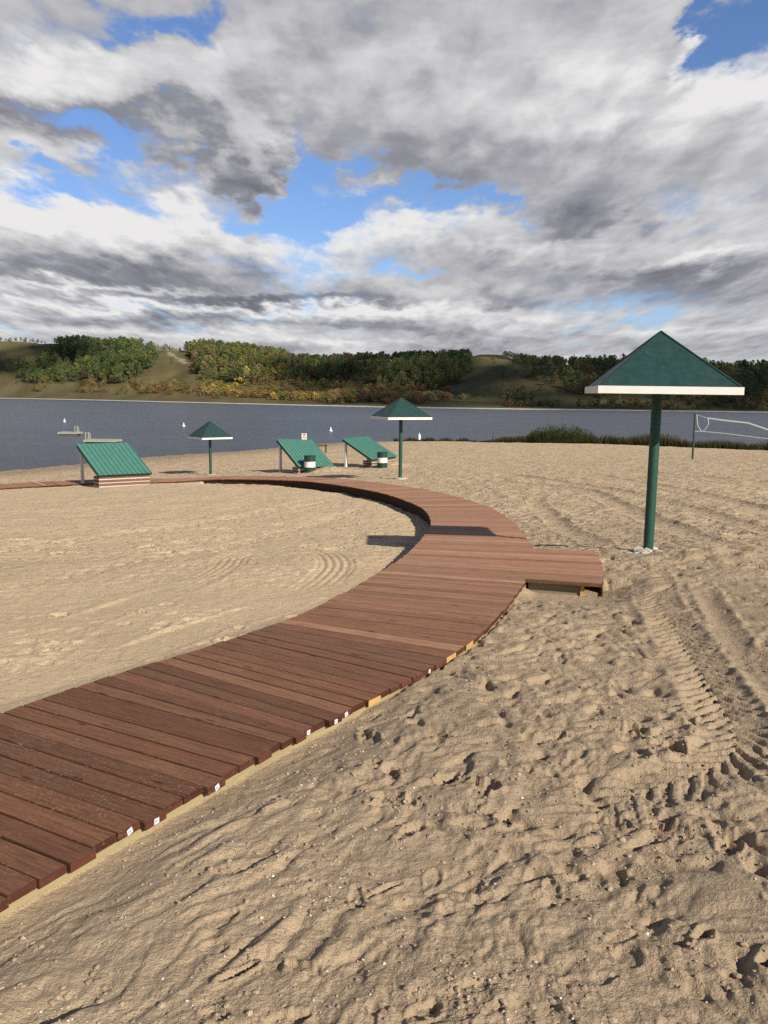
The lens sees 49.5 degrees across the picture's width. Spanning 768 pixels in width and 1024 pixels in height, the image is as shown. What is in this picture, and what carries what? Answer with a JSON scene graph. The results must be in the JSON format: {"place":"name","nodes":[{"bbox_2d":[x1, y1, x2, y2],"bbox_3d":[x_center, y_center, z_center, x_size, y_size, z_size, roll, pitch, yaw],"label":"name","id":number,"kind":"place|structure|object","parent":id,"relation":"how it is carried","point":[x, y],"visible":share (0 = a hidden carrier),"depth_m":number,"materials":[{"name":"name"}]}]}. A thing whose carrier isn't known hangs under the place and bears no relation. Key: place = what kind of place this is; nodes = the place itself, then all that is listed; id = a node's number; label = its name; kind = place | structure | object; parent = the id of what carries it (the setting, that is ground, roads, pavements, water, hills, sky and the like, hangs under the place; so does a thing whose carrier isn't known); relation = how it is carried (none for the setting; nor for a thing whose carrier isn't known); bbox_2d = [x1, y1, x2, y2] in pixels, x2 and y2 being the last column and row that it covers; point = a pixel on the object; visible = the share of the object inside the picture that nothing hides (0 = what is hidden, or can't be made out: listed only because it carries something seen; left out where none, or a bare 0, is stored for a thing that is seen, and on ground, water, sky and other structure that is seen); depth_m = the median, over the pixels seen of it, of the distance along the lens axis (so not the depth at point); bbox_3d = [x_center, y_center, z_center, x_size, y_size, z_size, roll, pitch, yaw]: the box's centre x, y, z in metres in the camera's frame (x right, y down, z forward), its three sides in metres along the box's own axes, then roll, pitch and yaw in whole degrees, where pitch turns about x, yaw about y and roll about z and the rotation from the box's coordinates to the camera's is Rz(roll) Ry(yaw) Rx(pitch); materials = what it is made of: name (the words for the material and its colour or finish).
{"place":"outdoors","nodes":[
{"label":"outdoors","id":0,"kind":"place"},
{"bbox_2d":[0,441,767,1023],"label":"sand beach","id":1,"kind":"structure","parent":0,"point":[528,489],"depth_m":4.41,"materials":[{"name":"beige sand"}]},
{"bbox_2d":[76,442,151,487],"bbox_3d":[-11.350,-1.851,35.076,2.206,2.014,2.667,-6,10,-39],"label":"shade shelter","id":2,"kind":"object","parent":1,"relation":"on","point":[109,463],"visible":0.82,"depth_m":34.76,"materials":[{"name":"green metal"}]},
{"bbox_2d":[187,421,232,474],"bbox_3d":[-8.973,-3.182,42.989,1.704,3.012,1.704,-6,10,-38],"label":"beach umbrella","id":3,"kind":"object","parent":1,"relation":"on","point":[209,431],"visible":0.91,"depth_m":42.56,"materials":[{"name":"green paint"}]},
{"bbox_2d":[0,476,603,919],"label":"boardwalk","id":4,"kind":"structure","parent":1,"relation":"on","point":[94,772],"depth_m":5.64,"materials":[{"name":"brown wood"}]},
{"bbox_2d":[302,433,306,439],"bbox_3d":[-6.008,-4.987,62.745,0.380,1.871,0.076,0,8,-4],"label":"notice sign","id":5,"kind":"object","parent":1,"relation":"on","point":[304,436],"visible":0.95,"depth_m":62.62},
{"bbox_2d":[276,439,334,472],"bbox_3d":[-4.099,-2.816,43.535,2.212,1.978,2.286,-5,10,-36],"label":"shade shelter","id":6,"kind":"object","parent":1,"relation":"on","point":[295,450],"visible":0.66,"depth_m":43.51,"materials":[{"name":"green metal"}]},
{"bbox_2d":[304,455,315,472],"bbox_3d":[-3.749,-2.415,42.081,0.594,0.880,0.594,1,8,0],"label":"trash barrel","id":7,"kind":"object","parent":1,"relation":"on","point":[309,463],"visible":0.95,"depth_m":41.85,"materials":[{"name":"green paint"}]},
{"bbox_2d":[342,436,395,466],"bbox_3d":[-0.838,-3.390,48.526,2.371,1.948,2.201,7,11,40],"label":"shade shelter","id":8,"kind":"object","parent":1,"relation":"on","point":[368,448],"visible":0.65,"depth_m":48.37,"materials":[{"name":"green metal"}]},
{"bbox_2d":[377,452,387,467],"bbox_3d":[-0.095,-2.876,46.051,0.594,0.880,0.594,1,8,0],"label":"trash barrel","id":9,"kind":"object","parent":1,"relation":"on","point":[382,457],"visible":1,"depth_m":45.81,"materials":[{"name":"green paint"}]},
{"bbox_2d":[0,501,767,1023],"bbox_3d":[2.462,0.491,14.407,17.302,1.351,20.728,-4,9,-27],"label":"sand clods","id":10,"kind":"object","parent":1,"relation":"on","point":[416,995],"visible":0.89,"depth_m":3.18,"materials":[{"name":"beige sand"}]},
{"bbox_2d":[5,565,763,1023],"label":"pebbles","id":11,"kind":"object","parent":1,"relation":"on","point":[395,901],"visible":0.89,"depth_m":3.15,"materials":[{"name":"beige stone"}]},
{"bbox_2d":[371,397,431,479],"bbox_3d":[0.685,-2.920,34.228,1.924,3.600,1.924,-3,9,-22],"label":"beach umbrella","id":12,"kind":"object","parent":1,"relation":"on","point":[400,409],"visible":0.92,"depth_m":33.62,"materials":[{"name":"green paint"}]},
{"bbox_2d":[525,424,598,443],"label":"willow bush","id":13,"kind":"object","parent":1,"relation":"on","point":[577,434],"visible":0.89,"depth_m":82.43,"materials":[{"name":"green plant"}]},
{"bbox_2d":[472,432,767,450],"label":"shore reeds","id":14,"kind":"object","parent":1,"relation":"on","point":[664,441],"visible":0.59,"depth_m":80.00,"materials":[{"name":"green plant"}]},
{"bbox_2d":[585,331,744,553],"bbox_3d":[3.845,-0.855,11.861,1.834,3.386,1.834,2,8,8],"label":"beach umbrella","id":15,"kind":"object","parent":1,"relation":"on","point":[658,365],"visible":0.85,"depth_m":11.16,"materials":[{"name":"green paint"}]},
{"bbox_2d":[691,413,695,458],"bbox_3d":[17.466,-4.128,46.893,0.180,2.900,0.124,1,8,0],"label":"volleyball post","id":16,"kind":"object","parent":1,"relation":"on","point":[693,440],"visible":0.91,"depth_m":46.83,"materials":[{"name":"green metal"}]},
{"bbox_2d":[696,415,767,438],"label":"volleyball net","id":17,"kind":"object","parent":16,"relation":"hanging from","point":[763,428],"visible":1,"depth_m":45.85,"materials":[{"name":"white fabric"}]},
{"bbox_2d":[0,398,767,470],"bbox_3d":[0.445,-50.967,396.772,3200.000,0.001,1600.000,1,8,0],"label":"lake water","id":18,"kind":"structure","parent":0,"point":[30,436],"depth_m":137.87,"materials":[{"name":"blue liquid"}]},
{"bbox_2d":[58,426,82,434],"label":"swim raft","id":19,"kind":"object","parent":18,"relation":"on","point":[70,432],"visible":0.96,"depth_m":97.63,"materials":[{"name":"white plastic"}]},
{"bbox_2d":[83,432,121,443],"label":"swim raft","id":20,"kind":"object","parent":18,"relation":"on","point":[90,440],"visible":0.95,"depth_m":82.63,"materials":[{"name":"white plastic"}]},
{"bbox_2d":[0,341,767,412],"bbox_3d":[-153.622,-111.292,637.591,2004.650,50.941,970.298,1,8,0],"label":"hills","id":21,"kind":"structure","parent":0,"point":[477,376],"depth_m":418.75,"materials":[{"name":"green plant"}]},
{"bbox_2d":[5,335,158,383],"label":"hill wood","id":22,"kind":"object","parent":21,"relation":"on","point":[123,345],"visible":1,"depth_m":608.51,"materials":[{"name":"green plant"}]},
{"bbox_2d":[32,375,198,393],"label":"shore brush","id":23,"kind":"object","parent":21,"relation":"on","point":[167,385],"visible":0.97,"depth_m":525.04,"materials":[{"name":"green plant"}]},
{"bbox_2d":[188,356,211,379],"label":"slope brush","id":24,"kind":"object","parent":21,"relation":"on","point":[194,366],"visible":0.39,"depth_m":521.55,"materials":[{"name":"green plant"}]},
{"bbox_2d":[183,338,291,382],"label":"hill wood","id":25,"kind":"object","parent":21,"relation":"on","point":[236,357],"visible":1,"depth_m":519.08,"materials":[{"name":"green plant"}]},
{"bbox_2d":[232,377,246,384],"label":"yellow shrub","id":26,"kind":"object","parent":21,"relation":"on","point":[239,378],"visible":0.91,"depth_m":477.77,"materials":[{"name":"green plant"}]},
{"bbox_2d":[197,378,359,402],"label":"shore brush","id":27,"kind":"object","parent":21,"relation":"on","point":[337,395],"visible":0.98,"depth_m":416.31,"materials":[{"name":"yellow plant"}]},
{"bbox_2d":[238,371,361,388],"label":"slope brush","id":28,"kind":"object","parent":21,"relation":"on","point":[321,380],"visible":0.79,"depth_m":462.26,"materials":[{"name":"green plant"}]},
{"bbox_2d":[286,351,356,381],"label":"hill wood","id":29,"kind":"object","parent":21,"relation":"on","point":[301,364],"visible":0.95,"depth_m":491.11,"materials":[{"name":"green plant"}]},
{"bbox_2d":[0,345,767,408],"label":"slope brush","id":30,"kind":"object","parent":21,"relation":"on","point":[479,390],"visible":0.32,"depth_m":377.85,"materials":[{"name":"green plant"}]},
{"bbox_2d":[351,379,453,403],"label":"shore brush","id":31,"kind":"object","parent":21,"relation":"on","point":[384,396],"visible":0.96,"depth_m":377.83,"materials":[{"name":"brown plant"}]},
{"bbox_2d":[350,348,474,386],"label":"hill wood","id":32,"kind":"object","parent":21,"relation":"on","point":[461,358],"visible":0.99,"depth_m":448.22,"materials":[{"name":"green plant"}]},
{"bbox_2d":[457,373,462,382],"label":"lone tree","id":33,"kind":"object","parent":21,"relation":"on","point":[460,378],"visible":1,"depth_m":402.64,"materials":[{"name":"green plant"}]},
{"bbox_2d":[499,369,507,376],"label":"lone shrub","id":34,"kind":"object","parent":21,"relation":"on","point":[505,373],"visible":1,"depth_m":393.29,"materials":[{"name":"green plant"}]},
{"bbox_2d":[501,385,767,409],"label":"shore brush","id":35,"kind":"object","parent":21,"relation":"on","point":[517,400],"visible":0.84,"depth_m":318.43,"materials":[{"name":"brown plant"}]},
{"bbox_2d":[502,351,767,400],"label":"hill wood","id":36,"kind":"object","parent":21,"relation":"on","point":[757,369],"visible":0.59,"depth_m":384.80,"materials":[{"name":"green plant"}]},
{"bbox_2d":[0,0,767,369],"label":"sky","id":37,"kind":"structure","parent":0,"point":[562,178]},
{"bbox_2d":[394,437,475,441],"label":"waterline grass","id":38,"kind":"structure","parent":0,"point":[432,439],"depth_m":87.62,"materials":[{"name":"green plant"}]}
]}

